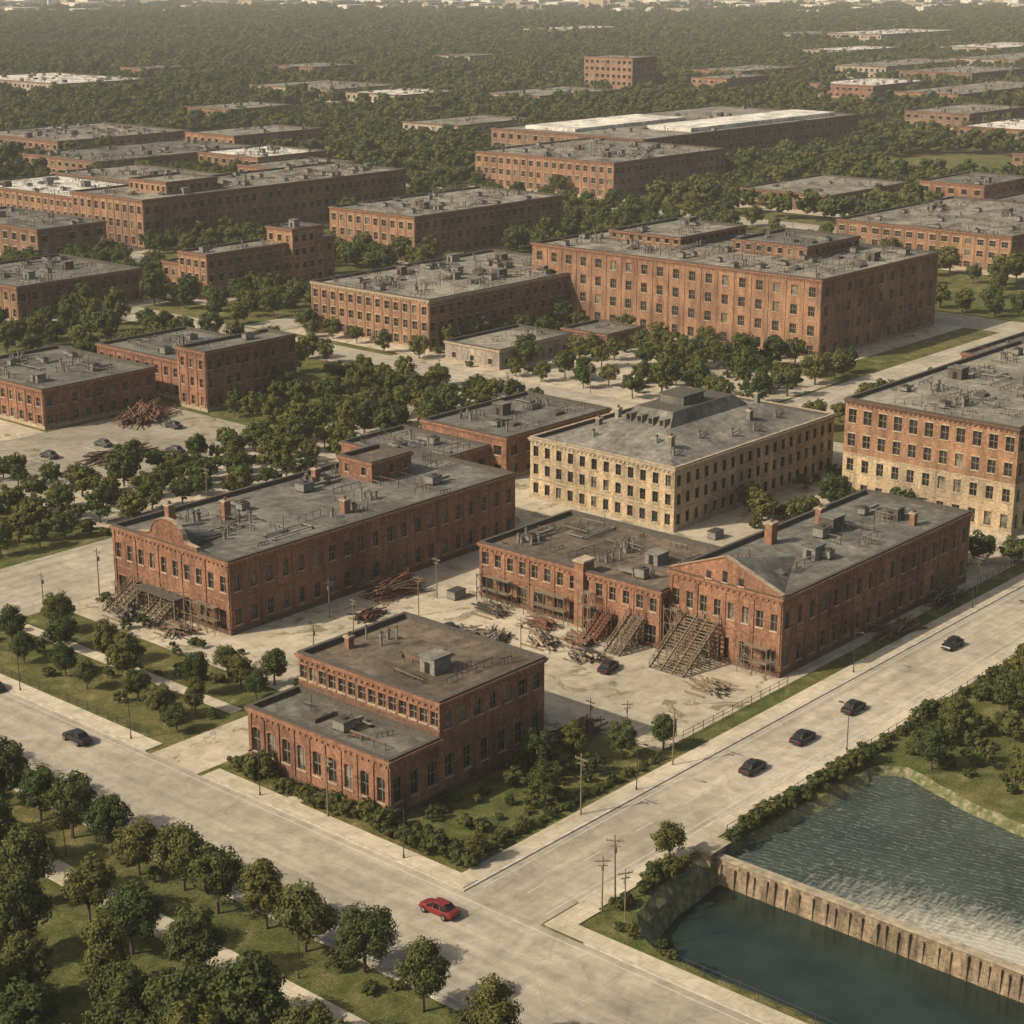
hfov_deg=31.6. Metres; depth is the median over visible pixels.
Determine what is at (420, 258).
broadleaf tree
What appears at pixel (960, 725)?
shrub
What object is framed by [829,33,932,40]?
windows
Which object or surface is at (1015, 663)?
broadleaf tree
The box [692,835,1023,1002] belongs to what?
dam wall
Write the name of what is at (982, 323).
road
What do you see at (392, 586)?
steel beam pile
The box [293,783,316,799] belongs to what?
shrub
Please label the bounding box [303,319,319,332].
broadleaf tree
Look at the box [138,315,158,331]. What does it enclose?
broadleaf tree
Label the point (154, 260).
broadleaf tree
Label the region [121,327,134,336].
broadleaf tree
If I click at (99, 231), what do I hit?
windows
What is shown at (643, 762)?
shrub
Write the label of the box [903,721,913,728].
shrub
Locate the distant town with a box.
[0,0,1023,11]
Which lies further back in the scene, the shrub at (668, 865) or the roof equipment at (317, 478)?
the roof equipment at (317, 478)
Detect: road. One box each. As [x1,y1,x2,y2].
[0,397,641,617]
[0,689,762,1023]
[102,307,843,464]
[129,252,168,262]
[151,715,248,773]
[245,316,303,329]
[406,182,835,232]
[464,586,1023,924]
[781,333,1012,412]
[934,311,1023,334]
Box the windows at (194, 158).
[32,156,196,170]
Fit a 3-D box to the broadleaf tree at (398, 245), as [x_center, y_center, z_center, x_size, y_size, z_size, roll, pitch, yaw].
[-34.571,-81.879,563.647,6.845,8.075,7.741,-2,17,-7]
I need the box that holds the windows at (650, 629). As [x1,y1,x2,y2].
[484,528,964,671]
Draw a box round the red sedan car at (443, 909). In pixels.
[418,897,460,921]
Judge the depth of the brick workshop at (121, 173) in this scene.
724.06 m
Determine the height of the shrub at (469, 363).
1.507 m
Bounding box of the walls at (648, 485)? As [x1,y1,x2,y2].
[530,414,834,527]
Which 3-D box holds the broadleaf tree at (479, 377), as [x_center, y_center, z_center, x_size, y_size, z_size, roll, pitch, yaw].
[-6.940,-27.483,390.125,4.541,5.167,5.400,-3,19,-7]
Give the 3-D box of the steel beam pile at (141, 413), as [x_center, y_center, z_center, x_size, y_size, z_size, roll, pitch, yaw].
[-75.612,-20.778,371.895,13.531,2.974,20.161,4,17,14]
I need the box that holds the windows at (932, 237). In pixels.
[840,225,1020,267]
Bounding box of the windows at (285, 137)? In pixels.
[188,133,317,146]
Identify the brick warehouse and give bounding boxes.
[0,253,143,319]
[120,64,182,74]
[236,156,357,171]
[690,63,800,74]
[809,77,931,98]
[835,196,1023,271]
[919,171,1023,198]
[959,331,1023,358]
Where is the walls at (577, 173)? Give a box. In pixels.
[475,149,724,197]
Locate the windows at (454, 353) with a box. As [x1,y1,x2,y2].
[453,345,564,363]
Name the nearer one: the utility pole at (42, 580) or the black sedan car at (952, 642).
the black sedan car at (952, 642)
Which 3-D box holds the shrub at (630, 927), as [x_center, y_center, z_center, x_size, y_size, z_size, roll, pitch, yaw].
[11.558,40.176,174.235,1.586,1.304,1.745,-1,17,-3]
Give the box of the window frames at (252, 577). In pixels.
[117,489,509,622]
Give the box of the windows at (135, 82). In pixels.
[10,82,136,87]
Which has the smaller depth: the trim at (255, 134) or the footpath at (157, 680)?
the footpath at (157, 680)
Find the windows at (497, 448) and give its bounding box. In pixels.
[430,430,529,471]
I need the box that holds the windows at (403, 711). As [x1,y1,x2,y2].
[255,665,538,801]
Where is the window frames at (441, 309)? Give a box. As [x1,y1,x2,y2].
[314,280,566,342]
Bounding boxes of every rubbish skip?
[446,586,465,600]
[707,527,723,540]
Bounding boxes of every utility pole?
[38,572,43,608]
[93,548,99,595]
[111,580,117,611]
[177,589,188,633]
[202,466,208,497]
[307,621,318,644]
[320,754,331,816]
[323,580,332,617]
[349,597,356,629]
[413,577,422,615]
[432,556,439,598]
[517,617,524,647]
[575,754,587,814]
[586,698,594,741]
[588,363,592,392]
[595,856,610,911]
[606,835,623,895]
[618,868,632,923]
[622,700,632,718]
[668,708,680,764]
[975,555,983,594]
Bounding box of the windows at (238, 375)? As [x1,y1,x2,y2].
[101,344,292,405]
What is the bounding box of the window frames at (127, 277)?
[5,277,139,316]
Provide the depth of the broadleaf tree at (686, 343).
417.50 m
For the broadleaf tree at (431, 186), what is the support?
on the ground
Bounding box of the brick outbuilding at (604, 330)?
[560,319,643,346]
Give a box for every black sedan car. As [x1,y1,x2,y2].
[0,681,4,690]
[61,728,92,746]
[738,758,766,776]
[789,728,816,745]
[840,699,866,715]
[940,635,963,650]
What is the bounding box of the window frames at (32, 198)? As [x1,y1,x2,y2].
[0,175,403,242]
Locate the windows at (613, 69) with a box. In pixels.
[586,59,655,88]
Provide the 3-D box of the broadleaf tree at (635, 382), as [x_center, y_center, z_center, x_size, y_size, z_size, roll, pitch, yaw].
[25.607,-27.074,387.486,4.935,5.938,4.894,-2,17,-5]
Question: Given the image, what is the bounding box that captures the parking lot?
[0,406,275,504]
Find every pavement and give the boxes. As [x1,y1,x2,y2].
[0,420,44,441]
[0,674,162,749]
[4,854,369,1023]
[5,296,168,321]
[43,392,499,530]
[71,590,327,690]
[125,223,329,253]
[156,274,339,304]
[205,768,477,887]
[275,464,1023,750]
[283,321,572,357]
[361,235,568,263]
[392,352,837,402]
[414,353,588,377]
[461,183,647,200]
[462,573,1023,879]
[544,713,569,742]
[545,902,600,933]
[565,925,605,944]
[572,341,663,358]
[582,640,1023,908]
[595,937,806,1023]
[647,323,963,364]
[720,205,848,217]
[806,489,1023,548]
[938,266,1023,278]
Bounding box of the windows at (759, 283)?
[538,229,933,354]
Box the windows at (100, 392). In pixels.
[2,376,151,423]
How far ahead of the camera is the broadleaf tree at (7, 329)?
431.69 m
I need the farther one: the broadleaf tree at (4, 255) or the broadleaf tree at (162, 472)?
the broadleaf tree at (4, 255)
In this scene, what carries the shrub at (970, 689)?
on the ground
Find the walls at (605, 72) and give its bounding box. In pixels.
[584,56,656,88]
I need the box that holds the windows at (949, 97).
[896,92,1013,102]
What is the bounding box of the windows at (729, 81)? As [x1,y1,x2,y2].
[693,78,766,87]
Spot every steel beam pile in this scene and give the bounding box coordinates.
[73,442,158,466]
[103,395,182,429]
[347,604,389,623]
[358,567,435,605]
[549,714,608,746]
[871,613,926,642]
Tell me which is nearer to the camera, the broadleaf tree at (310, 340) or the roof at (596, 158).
the broadleaf tree at (310, 340)
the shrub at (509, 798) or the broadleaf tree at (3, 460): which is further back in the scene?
the broadleaf tree at (3, 460)
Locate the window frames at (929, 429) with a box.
[847,409,1023,527]
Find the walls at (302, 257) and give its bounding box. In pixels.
[162,225,334,295]
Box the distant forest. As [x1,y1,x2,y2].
[0,0,1023,216]
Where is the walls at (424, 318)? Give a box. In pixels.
[312,273,567,348]
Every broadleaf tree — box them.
[0,246,22,260]
[0,309,9,319]
[0,313,4,326]
[0,320,19,352]
[0,451,29,485]
[0,456,11,478]
[0,484,26,514]
[0,503,5,513]
[0,519,12,555]
[0,603,27,642]
[0,735,30,798]
[0,794,17,849]
[0,821,57,887]
[0,863,54,941]
[0,928,53,989]
[0,958,4,991]
[0,973,61,1023]
[2,321,25,346]
[6,252,28,260]
[6,507,33,541]
[7,630,36,662]
[8,317,27,332]
[10,495,46,522]
[15,762,60,820]
[20,474,47,496]
[21,333,41,349]
[23,246,41,257]
[24,522,50,547]
[26,313,49,334]
[33,305,54,321]
[35,166,52,175]
[38,461,61,485]
[38,769,98,838]
[39,589,75,619]
[41,320,62,344]
[41,611,79,644]
[44,480,71,501]
[45,482,74,512]
[47,642,78,675]
[50,509,78,538]
[52,300,59,311]
[54,319,68,338]
[56,303,82,330]
[58,247,74,254]
[58,293,78,309]
[60,850,116,922]
[63,462,102,495]
[66,242,86,253]
[67,326,87,344]
[70,282,95,306]
[71,340,93,352]
[74,659,98,689]
[75,247,88,256]
[76,333,99,342]
[78,250,100,257]
[78,909,131,986]
[79,296,100,309]
[79,306,96,334]
[80,995,144,1023]
[81,480,116,522]
[81,792,133,853]
[82,243,93,252]
[83,305,99,311]
[84,340,96,352]
[87,161,107,167]
[88,256,103,260]
[88,958,150,1021]
[89,309,120,340]
[90,617,118,664]
[91,473,120,505]
[92,236,114,261]
[96,876,165,954]
[98,249,111,261]
[101,286,131,316]
[103,449,140,485]
[104,628,146,674]
[106,312,122,328]
[109,242,132,256]
[109,333,124,339]
[109,817,162,875]
[110,248,131,262]
[111,489,142,518]
[112,159,125,165]
[114,257,134,263]
[114,439,153,476]
[116,260,134,265]
[119,667,151,700]
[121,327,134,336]
[128,260,140,266]
[128,328,144,335]
[129,471,156,491]
[134,307,154,322]
[137,477,166,509]
[138,229,159,249]
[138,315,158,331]
[139,159,154,165]
[139,256,156,267]
[139,271,166,305]
[139,957,224,1023]
[140,263,163,286]
[141,312,161,323]
[143,249,160,255]
[143,682,176,719]
[144,321,171,332]
[145,448,168,464]
[147,253,165,259]
[147,256,166,281]
[148,462,177,489]
[150,233,168,251]
[151,819,207,890]
[152,310,175,329]
[155,260,162,281]
[157,282,173,300]
[159,703,190,732]
[159,901,225,971]
[159,996,222,1023]
[162,161,169,166]
[163,449,195,477]
[164,228,177,250]
[166,315,191,328]
[167,284,181,303]
[168,161,183,168]
[169,477,194,503]
[173,224,185,242]
[173,285,198,308]
[174,316,194,327]
[175,233,196,249]
[177,232,197,247]
[177,274,197,289]
[177,651,210,684]
[180,163,194,169]
[183,449,203,468]
[183,458,212,477]
[183,675,206,714]
[184,432,208,453]
[185,841,245,914]
[188,472,212,496]
[190,220,206,239]
[192,161,200,168]
[195,159,211,170]
[195,236,216,246]
[196,166,206,171]
[197,227,225,243]
[197,311,223,331]
[200,456,221,477]
[201,282,218,296]
[204,299,221,313]
[204,947,291,1023]
[205,286,229,307]
[207,165,227,173]
[211,644,242,672]
[214,216,234,236]
[215,426,236,442]
[215,430,246,456]
[221,227,241,241]
[222,444,243,466]
[223,320,244,334]
[223,450,254,471]
[224,226,244,236]
[224,388,246,405]
[224,397,241,417]
[225,236,243,242]
[225,466,254,488]
[225,653,255,689]
[226,301,248,320]
[227,277,247,292]
[228,158,241,172]
[229,283,250,297]
[233,222,245,238]
[233,463,253,478]
[235,288,255,310]
[236,857,284,929]
[239,391,266,422]
[239,422,267,451]
[240,296,258,316]
[242,222,259,239]
[243,668,267,700]
[244,271,262,291]
[251,275,274,295]
[252,226,266,237]
[254,420,274,434]
[255,391,268,406]
[255,432,287,466]
[256,438,268,449]
[258,284,283,296]
[258,291,283,317]
[258,325,280,329]
[258,647,287,684]
[261,394,283,428]
[267,271,282,286]
[267,380,286,396]
[267,397,284,411]
[269,878,340,952]
[269,994,335,1023]
[270,445,303,475]
[273,366,294,397]
[275,413,289,432]
[276,432,302,450]
[279,291,297,312]
[279,414,315,444]
[280,275,286,285]
[283,393,307,408]
[283,400,318,433]
[284,280,305,307]
[285,378,313,398]
[287,277,305,285]
[293,310,305,326]
[296,341,310,366]
[297,307,318,322]
[298,332,320,358]
[299,438,320,466]
[301,284,310,302]
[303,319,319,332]
[304,289,310,302]
[306,401,329,425]
[311,379,326,396]
[312,423,333,447]
[315,1017,358,1023]
[316,338,334,362]
[318,377,347,396]
[319,395,344,423]
[320,373,340,383]
[320,392,340,414]
[322,360,348,377]
[323,231,336,235]
[323,316,342,338]
[326,435,339,459]
[328,426,356,454]
[333,397,365,431]
[334,237,344,258]
[334,242,338,255]
[334,900,398,972]
[336,242,354,265]
[337,196,356,204]
[338,239,348,245]
[341,376,361,395]
[345,241,365,267]
[345,360,364,383]
[348,395,360,407]
[349,326,364,343]
[350,354,373,368]
[351,364,378,387]
[352,234,364,243]
[354,396,378,432]
[356,232,374,255]
[359,385,383,403]
[361,250,381,269]
[364,241,381,254]
[371,407,403,429]
[373,362,391,375]
[373,364,397,389]
[374,328,392,352]
[376,243,398,266]
[376,392,396,410]
[378,371,407,395]
[386,405,409,424]
[390,236,411,260]
[392,386,414,405]
[393,355,416,371]
[393,403,408,413]
[394,935,451,1012]
[398,366,420,379]
[398,383,419,406]
[401,161,416,173]
[404,245,427,262]
[405,371,428,391]
[406,169,423,185]
[406,185,418,195]
[407,334,429,358]
[408,255,428,262]
[409,249,429,262]
[410,178,429,193]
[411,389,432,411]
[414,174,433,182]
[416,408,434,427]
[418,235,440,259]
[418,397,447,414]
[423,366,450,386]
[426,385,446,399]
[428,166,448,188]
[428,180,437,192]
[431,363,448,385]
[432,164,451,171]
[432,186,440,191]
[438,171,458,187]
[438,382,466,411]
[439,324,461,340]
[443,250,458,256]
[447,181,466,189]
[450,165,469,182]
[460,378,479,400]
[462,316,489,334]
[462,829,491,855]
[462,971,523,1023]
[468,373,488,384]
[468,381,492,399]
[469,170,485,185]
[471,392,490,404]
[481,180,496,185]
[485,184,505,188]
[487,377,504,398]
[490,317,514,328]
[498,226,523,250]
[498,377,526,395]
[507,357,524,375]
[509,181,525,190]
[511,224,530,249]
[513,313,534,325]
[513,333,541,365]
[517,724,556,767]
[526,758,561,801]
[528,221,555,238]
[528,386,543,393]
[530,231,549,245]
[531,360,550,381]
[534,314,554,328]
[537,185,553,193]
[539,216,558,237]
[548,174,567,191]
[550,300,573,323]
[551,230,567,238]
[552,350,574,377]
[557,216,578,235]
[557,719,589,757]
[559,188,577,201]
[560,214,580,231]
[560,349,576,365]
[563,193,574,203]
[563,194,585,217]
[563,206,583,220]
[567,334,592,357]
[569,310,589,323]
[573,365,592,388]
[575,356,596,373]
[580,191,595,202]
[580,196,604,218]
[582,194,595,204]
[583,217,602,231]
[586,224,607,231]
[587,332,601,348]
[590,343,610,365]
[596,205,614,224]
[598,219,620,228]
[598,363,619,386]
[602,196,615,209]
[604,188,624,211]
[605,717,639,759]
[606,335,625,359]
[610,210,631,227]
[613,202,627,217]
[615,313,635,323]
[619,202,640,224]
[620,371,643,398]
[624,192,645,206]
[629,328,649,348]
[631,360,652,378]
[634,204,645,222]
[634,343,657,361]
[640,211,658,222]
[642,336,664,353]
[643,192,662,210]
[644,201,660,218]
[646,353,678,390]
[647,321,669,340]
[649,712,676,749]
[650,819,687,856]
[655,342,685,368]
[661,206,686,219]
[661,330,682,346]
[667,192,682,205]
[670,358,686,385]
[673,334,698,356]
[680,351,694,366]
[681,199,702,215]
[681,363,710,387]
[682,189,701,200]
[685,356,704,367]
[691,348,708,363]
[692,209,710,218]
[695,334,711,353]
[696,214,709,220]
[696,325,715,335]
[700,374,726,389]
[703,332,727,363]
[705,204,724,220]
[710,377,735,392]
[713,209,735,222]
[713,342,737,370]
[719,192,738,210]
[725,209,740,220]
[728,220,742,223]
[729,347,764,382]
[730,333,761,360]
[731,331,746,346]
[734,391,750,397]
[736,481,761,511]
[741,204,764,226]
[743,374,773,398]
[747,489,779,520]
[753,370,772,388]
[755,357,772,374]
[757,334,788,363]
[768,217,785,230]
[769,364,784,388]
[771,364,803,395]
[784,337,807,365]
[785,494,814,517]
[799,352,831,384]
[801,398,827,411]
[817,228,830,231]
[818,471,849,501]
[819,222,834,232]
[823,349,850,379]
[830,402,844,422]
[835,347,858,372]
[854,382,872,393]
[867,378,887,388]
[879,237,902,247]
[889,486,915,497]
[912,720,956,769]
[935,283,952,307]
[937,245,962,273]
[937,694,976,724]
[951,287,975,312]
[964,264,981,282]
[968,529,996,563]
[978,287,1002,305]
[985,295,1004,317]
[986,259,1012,279]
[988,270,1007,292]
[991,669,1023,710]
[992,254,1017,274]
[997,534,1023,562]
[1004,745,1023,794]
[1007,643,1023,670]
[1009,251,1023,281]
[1009,291,1023,315]
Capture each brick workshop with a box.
[0,120,190,150]
[0,206,106,255]
[0,345,156,429]
[21,139,254,173]
[52,163,222,182]
[186,101,293,116]
[197,144,326,166]
[271,62,357,71]
[339,391,611,477]
[739,174,909,213]
[899,64,1023,81]
[904,103,1023,128]
[957,118,1023,139]
[990,192,1023,201]
[1011,151,1023,167]
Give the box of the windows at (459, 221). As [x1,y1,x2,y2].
[333,202,559,253]
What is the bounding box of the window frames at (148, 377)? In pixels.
[1,377,152,422]
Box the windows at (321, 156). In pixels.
[201,155,323,162]
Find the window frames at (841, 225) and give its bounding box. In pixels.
[839,225,1021,263]
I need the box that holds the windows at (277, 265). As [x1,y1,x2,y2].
[165,232,331,292]
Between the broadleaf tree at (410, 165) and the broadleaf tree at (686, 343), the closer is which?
the broadleaf tree at (686, 343)
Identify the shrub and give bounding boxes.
[33,637,45,653]
[40,506,52,519]
[41,666,56,675]
[53,822,66,828]
[65,503,84,517]
[79,518,96,527]
[81,526,93,532]
[95,591,113,604]
[99,527,111,534]
[103,666,114,676]
[112,690,126,701]
[114,489,125,497]
[115,855,129,864]
[120,617,132,628]
[131,613,150,626]
[134,661,144,670]
[135,499,147,511]
[146,866,161,880]
[153,670,161,674]
[171,475,193,490]
[171,646,182,653]
[172,666,182,677]
[187,636,198,644]
[197,638,206,647]
[205,706,218,717]
[208,672,225,682]
[209,442,219,455]
[212,454,224,464]
[221,481,234,489]
[226,755,244,768]
[238,754,254,766]
[241,762,261,779]
[244,748,277,775]
[254,467,282,481]
[264,769,281,780]
[269,775,286,784]
[271,777,294,791]
[275,425,285,434]
[285,780,304,794]
[291,679,298,685]
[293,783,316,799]
[298,456,316,470]
[300,789,315,798]
[303,789,325,807]
[320,792,332,808]
[323,948,347,968]
[328,790,347,813]
[335,795,355,814]
[349,804,365,817]
[355,422,370,428]
[356,797,383,822]
[360,979,378,995]
[362,815,385,827]
[371,805,394,830]
[378,825,398,837]
[387,812,410,826]
[388,980,402,989]
[390,822,409,838]
[398,834,413,845]
[402,822,431,847]
[417,831,452,855]
[418,825,444,850]
[424,804,439,819]
[432,346,443,352]
[433,802,448,813]
[437,790,451,801]
[437,838,464,857]
[449,845,466,863]
[455,1008,473,1023]
[457,813,472,827]
[458,849,480,866]
[460,400,471,407]
[465,361,473,365]
[469,792,482,801]
[473,817,492,831]
[478,787,491,793]
[490,832,504,846]
[494,813,503,818]
[494,826,509,838]
[503,749,521,768]
[503,764,528,783]
[504,793,515,803]
[506,830,513,837]
[509,757,528,772]
[512,824,526,833]
[517,816,531,827]
[522,788,544,805]
[523,365,533,370]
[524,806,533,814]
[529,819,542,827]
[537,816,548,823]
[542,806,556,816]
[547,752,570,769]
[548,787,571,801]
[551,766,563,781]
[556,802,570,810]
[563,798,575,806]
[566,756,579,768]
[572,794,579,802]
[574,751,607,771]
[575,787,587,797]
[582,772,592,781]
[587,788,596,794]
[591,783,603,791]
[599,780,609,787]
[606,774,617,784]
[609,897,629,908]
[614,921,626,930]
[617,777,625,781]
[619,891,634,904]
[620,340,629,351]
[620,768,631,777]
[623,921,639,936]
[636,764,645,770]
[636,880,654,892]
[639,760,647,766]
[639,860,666,879]
[641,873,656,884]
[642,380,649,386]
[648,756,656,763]
[649,872,664,882]
[653,750,661,760]
[654,857,685,879]
[655,938,671,950]
[657,948,666,954]
[661,853,683,874]
[662,857,682,877]
[664,948,678,958]
[680,854,692,868]
[722,371,731,377]
[723,827,744,842]
[731,823,746,839]
[737,383,748,390]
[738,813,754,825]
[739,821,755,833]
[746,809,764,825]
[748,517,762,527]
[749,809,767,823]
[752,799,778,818]
[769,794,786,803]
[771,802,785,816]
[773,503,787,518]
[782,785,799,802]
[785,792,797,807]
[792,473,812,488]
[796,784,812,793]
[798,792,812,800]
[805,495,819,506]
[805,771,831,788]
[812,472,820,482]
[817,768,830,782]
[822,761,847,780]
[825,463,841,476]
[834,755,848,767]
[839,759,851,770]
[843,749,866,767]
[854,741,879,760]
[873,741,887,750]
[877,737,891,747]
[879,732,894,738]
[895,726,904,735]
[896,725,907,732]
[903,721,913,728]
[905,739,918,753]
[907,714,920,725]
[909,705,928,719]
[920,699,937,712]
[928,698,941,712]
[938,698,948,705]
[938,709,970,730]
[938,753,956,768]
[944,727,961,743]
[958,686,968,692]
[958,689,965,697]
[959,730,980,744]
[960,737,1001,765]
[963,685,973,692]
[963,768,976,777]
[971,689,991,699]
[971,717,993,733]
[972,713,982,718]
[975,675,990,682]
[975,686,993,699]
[980,678,1001,701]
[985,667,995,675]
[988,666,1002,675]
[993,711,1006,720]
[994,710,1022,738]
[996,665,1008,672]
[998,774,1009,781]
[999,658,1012,669]
[1005,783,1018,792]
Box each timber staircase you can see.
[102,575,147,614]
[138,588,178,627]
[582,606,612,643]
[603,607,644,656]
[648,605,719,677]
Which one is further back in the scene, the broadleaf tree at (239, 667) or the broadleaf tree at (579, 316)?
the broadleaf tree at (579, 316)
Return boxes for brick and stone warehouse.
[842,340,1023,535]
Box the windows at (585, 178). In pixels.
[478,154,723,195]
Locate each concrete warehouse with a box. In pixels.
[0,72,149,94]
[249,80,399,101]
[345,86,456,106]
[402,114,533,137]
[434,53,499,60]
[488,86,618,103]
[523,25,629,30]
[783,30,836,38]
[803,45,903,54]
[820,28,959,41]
[835,57,965,77]
[940,41,1023,51]
[950,52,1023,66]
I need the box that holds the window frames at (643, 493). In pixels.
[534,423,830,523]
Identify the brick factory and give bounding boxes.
[0,161,406,249]
[531,216,939,359]
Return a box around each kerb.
[5,687,147,750]
[7,783,468,1016]
[202,774,465,891]
[465,584,1023,889]
[578,638,1023,902]
[583,942,771,1023]
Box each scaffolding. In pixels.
[183,596,220,635]
[476,573,512,608]
[523,583,568,626]
[577,587,594,633]
[663,604,681,649]
[736,639,770,679]
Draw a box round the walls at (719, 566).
[480,516,967,672]
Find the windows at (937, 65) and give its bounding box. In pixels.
[838,65,940,76]
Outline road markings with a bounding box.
[0,424,1023,1023]
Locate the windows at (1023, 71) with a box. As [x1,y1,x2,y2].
[901,71,1023,79]
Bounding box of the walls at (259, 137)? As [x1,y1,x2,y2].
[185,128,320,144]
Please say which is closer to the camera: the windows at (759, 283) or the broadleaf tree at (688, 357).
the broadleaf tree at (688, 357)
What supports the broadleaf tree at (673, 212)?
on the ground
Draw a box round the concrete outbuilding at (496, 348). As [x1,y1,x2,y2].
[443,324,573,369]
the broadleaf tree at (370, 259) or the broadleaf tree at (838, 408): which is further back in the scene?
the broadleaf tree at (370, 259)
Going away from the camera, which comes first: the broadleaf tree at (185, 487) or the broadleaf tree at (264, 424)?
the broadleaf tree at (185, 487)
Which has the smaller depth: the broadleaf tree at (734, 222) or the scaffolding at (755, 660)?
the scaffolding at (755, 660)
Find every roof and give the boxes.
[96,326,294,360]
[111,443,515,561]
[162,221,333,262]
[185,124,317,135]
[246,611,545,761]
[310,249,567,299]
[329,186,561,216]
[475,137,725,162]
[479,489,971,597]
[529,388,835,468]
[589,54,656,57]
[694,73,765,78]
[897,80,1023,93]
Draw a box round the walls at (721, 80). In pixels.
[691,75,768,87]
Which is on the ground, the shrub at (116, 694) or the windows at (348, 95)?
the shrub at (116, 694)
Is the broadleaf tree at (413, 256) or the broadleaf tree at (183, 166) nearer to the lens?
the broadleaf tree at (413, 256)
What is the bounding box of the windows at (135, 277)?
[0,276,138,316]
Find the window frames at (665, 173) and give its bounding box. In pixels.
[477,153,723,195]
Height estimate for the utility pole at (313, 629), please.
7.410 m
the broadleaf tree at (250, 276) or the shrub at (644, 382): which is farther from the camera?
the broadleaf tree at (250, 276)
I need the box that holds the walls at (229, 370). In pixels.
[97,335,294,408]
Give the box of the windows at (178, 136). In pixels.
[0,134,184,148]
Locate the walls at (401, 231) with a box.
[331,195,562,258]
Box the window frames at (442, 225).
[332,201,560,252]
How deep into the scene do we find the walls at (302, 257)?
518.12 m
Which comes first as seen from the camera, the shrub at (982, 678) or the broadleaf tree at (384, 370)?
the shrub at (982, 678)
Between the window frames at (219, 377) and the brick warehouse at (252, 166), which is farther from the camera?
the brick warehouse at (252, 166)
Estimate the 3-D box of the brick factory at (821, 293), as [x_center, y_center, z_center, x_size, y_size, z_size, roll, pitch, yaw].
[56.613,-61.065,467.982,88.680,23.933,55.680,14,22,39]
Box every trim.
[95,334,296,411]
[109,452,517,635]
[161,225,334,298]
[184,128,320,144]
[244,652,548,816]
[309,273,568,351]
[328,195,563,259]
[474,149,725,198]
[476,512,973,677]
[528,414,836,531]
[584,56,655,88]
[691,75,769,86]
[893,88,1022,101]
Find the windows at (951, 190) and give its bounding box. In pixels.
[923,183,1023,195]
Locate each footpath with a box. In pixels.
[23,624,241,713]
[287,795,304,802]
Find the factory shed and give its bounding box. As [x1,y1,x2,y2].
[490,104,859,153]
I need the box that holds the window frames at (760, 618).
[484,528,965,670]
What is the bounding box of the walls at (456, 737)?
[248,655,543,814]
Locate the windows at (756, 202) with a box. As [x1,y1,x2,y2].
[754,188,899,211]
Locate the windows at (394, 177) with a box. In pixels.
[1,175,403,244]
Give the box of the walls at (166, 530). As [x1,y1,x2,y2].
[112,452,514,630]
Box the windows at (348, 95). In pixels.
[348,95,414,106]
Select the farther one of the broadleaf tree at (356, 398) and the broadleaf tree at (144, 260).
the broadleaf tree at (144, 260)
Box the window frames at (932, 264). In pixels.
[537,251,933,354]
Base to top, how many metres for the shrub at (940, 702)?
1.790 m
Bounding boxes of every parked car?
[39,450,58,459]
[93,438,112,447]
[164,420,182,429]
[164,445,184,452]
[443,622,456,627]
[597,659,618,673]
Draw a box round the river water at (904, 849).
[731,776,1023,965]
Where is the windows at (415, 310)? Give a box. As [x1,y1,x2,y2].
[314,280,567,346]
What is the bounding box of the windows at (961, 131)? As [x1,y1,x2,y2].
[960,130,1017,136]
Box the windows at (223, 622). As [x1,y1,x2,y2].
[118,460,509,628]
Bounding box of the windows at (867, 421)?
[847,409,1023,528]
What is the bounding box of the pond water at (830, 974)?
[656,885,1023,1023]
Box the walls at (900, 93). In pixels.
[895,88,1023,103]
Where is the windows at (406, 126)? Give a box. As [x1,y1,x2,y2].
[405,123,518,130]
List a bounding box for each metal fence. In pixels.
[0,666,148,733]
[683,677,787,734]
[686,958,836,1023]
[727,653,1017,828]
[980,558,1022,582]
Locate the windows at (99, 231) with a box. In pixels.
[4,228,101,255]
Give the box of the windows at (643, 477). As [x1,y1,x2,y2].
[535,423,830,524]
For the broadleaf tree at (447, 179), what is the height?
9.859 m
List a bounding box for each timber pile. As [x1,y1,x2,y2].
[102,603,148,621]
[152,618,198,639]
[456,623,492,634]
[470,600,514,619]
[478,624,517,642]
[521,627,566,653]
[522,613,556,630]
[561,628,597,646]
[563,643,611,664]
[683,675,738,698]
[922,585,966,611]
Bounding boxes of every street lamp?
[6,649,20,690]
[62,805,72,856]
[117,695,131,738]
[248,749,260,794]
[297,920,308,978]
[394,809,404,857]
[635,743,647,789]
[839,700,849,749]
[853,632,864,671]
[972,570,983,607]
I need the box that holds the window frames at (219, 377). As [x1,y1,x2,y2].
[111,344,293,405]
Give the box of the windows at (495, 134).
[494,119,856,148]
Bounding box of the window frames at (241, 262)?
[181,251,331,293]
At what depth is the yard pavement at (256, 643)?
251.12 m
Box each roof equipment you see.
[128,325,259,353]
[151,452,450,546]
[173,218,299,261]
[197,123,307,133]
[301,624,511,749]
[331,250,553,298]
[348,187,538,214]
[485,136,705,161]
[502,503,918,579]
[592,386,782,455]
[718,73,757,77]
[912,81,1022,93]
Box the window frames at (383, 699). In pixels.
[253,664,539,801]
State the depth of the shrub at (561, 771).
206.48 m
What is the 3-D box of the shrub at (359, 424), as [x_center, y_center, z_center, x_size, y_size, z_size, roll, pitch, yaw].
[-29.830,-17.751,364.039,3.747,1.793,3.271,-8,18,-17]
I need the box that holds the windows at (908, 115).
[907,111,1020,126]
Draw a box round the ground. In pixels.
[0,0,1023,1023]
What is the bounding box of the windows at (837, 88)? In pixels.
[812,83,929,97]
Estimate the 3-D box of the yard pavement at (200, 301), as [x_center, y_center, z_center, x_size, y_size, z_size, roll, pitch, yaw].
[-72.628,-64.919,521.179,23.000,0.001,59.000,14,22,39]
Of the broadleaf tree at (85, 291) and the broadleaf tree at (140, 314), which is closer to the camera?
the broadleaf tree at (140, 314)

